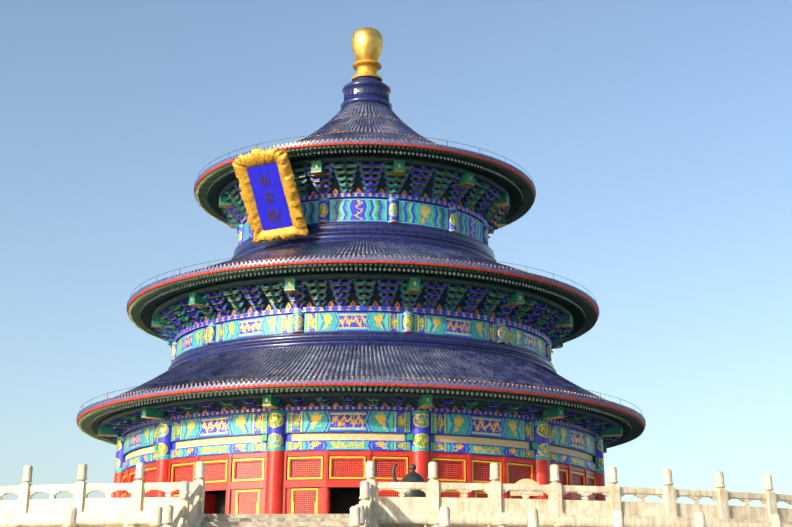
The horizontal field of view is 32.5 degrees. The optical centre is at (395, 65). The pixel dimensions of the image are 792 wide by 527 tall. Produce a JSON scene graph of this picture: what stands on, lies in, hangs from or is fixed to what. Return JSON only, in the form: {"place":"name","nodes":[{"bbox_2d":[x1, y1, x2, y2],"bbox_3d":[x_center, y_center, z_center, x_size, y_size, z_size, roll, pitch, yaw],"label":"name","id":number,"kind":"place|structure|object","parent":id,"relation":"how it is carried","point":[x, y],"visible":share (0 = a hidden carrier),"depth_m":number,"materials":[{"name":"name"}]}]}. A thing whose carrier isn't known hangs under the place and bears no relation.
{"place":"outdoors","nodes":[
{"label":"outdoors","id":0,"kind":"place"},
{"bbox_2d":[0,0,791,508],"label":"sky","id":1,"kind":"structure","parent":0,"point":[653,138],"materials":[{"name":"blue"}]},
{"label":"ground","id":2,"kind":"structure","parent":0,"visible":0},
{"bbox_2d":[0,514,791,526],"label":"terrace","id":3,"kind":"structure","parent":2,"relation":"on","point":[389,520],"depth_m":44.03,"materials":[{"name":"stone"}]},
{"bbox_2d":[162,481,377,526],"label":"terrace stairs","id":4,"kind":"structure","parent":3,"relation":"attached to","point":[187,514],"depth_m":42.58,"materials":[{"name":"white stone"}]},
{"bbox_2d":[7,521,677,526],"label":"terrace spouts","id":5,"kind":"object","parent":3,"relation":"attached to","point":[433,523],"visible":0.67,"depth_m":43.53,"materials":[{"name":"stone"}]},
{"bbox_2d":[113,434,605,513],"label":"wall","id":6,"kind":"structure","parent":3,"relation":"on","point":[299,482],"depth_m":64.76,"materials":[{"name":"red wood"}]},
{"bbox_2d":[115,193,603,472],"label":"hall friezes","id":7,"kind":"object","parent":6,"relation":"on","point":[389,426],"visible":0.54,"depth_m":69.09,"materials":[{"name":"blue"}]},
{"bbox_2d":[98,154,621,458],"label":"roof brackets","id":8,"kind":"object","parent":6,"relation":"on","point":[488,203],"visible":0.38,"depth_m":71.57,"materials":[{"name":"green wood"}]},
{"bbox_2d":[76,27,645,455],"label":"hall roof","id":9,"kind":"structure","parent":8,"relation":"on","point":[365,120],"depth_m":70.12,"materials":[{"name":"blue tile"}]},
{"bbox_2d":[232,147,320,243],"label":"plaque","id":10,"kind":"object","parent":9,"relation":"attached to","point":[269,194],"visible":1,"depth_m":74.29,"materials":[{"name":"blue wood"}]},
{"bbox_2d":[0,461,791,526],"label":"terrace balustrade","id":11,"kind":"object","parent":3,"relation":"on","point":[496,503],"visible":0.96,"depth_m":44.42,"materials":[{"name":"white stone"}]},
{"bbox_2d":[391,462,429,496],"bbox_3d":[0.600,14.953,47.611,1.196,2.086,1.039,-17,-28,35],"label":"incense burner","id":12,"kind":"object","parent":3,"relation":"on","point":[412,476],"visible":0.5,"depth_m":47.50,"materials":[{"name":"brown metal"}]},
{"bbox_2d":[510,479,543,498],"bbox_3d":[4.391,14.528,45.580,1.120,1.330,0.300,1,-23,-2],"label":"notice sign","id":13,"kind":"object","parent":3,"relation":"on","point":[522,481],"visible":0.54,"depth_m":45.65,"materials":[{"name":"beige"}]}
]}

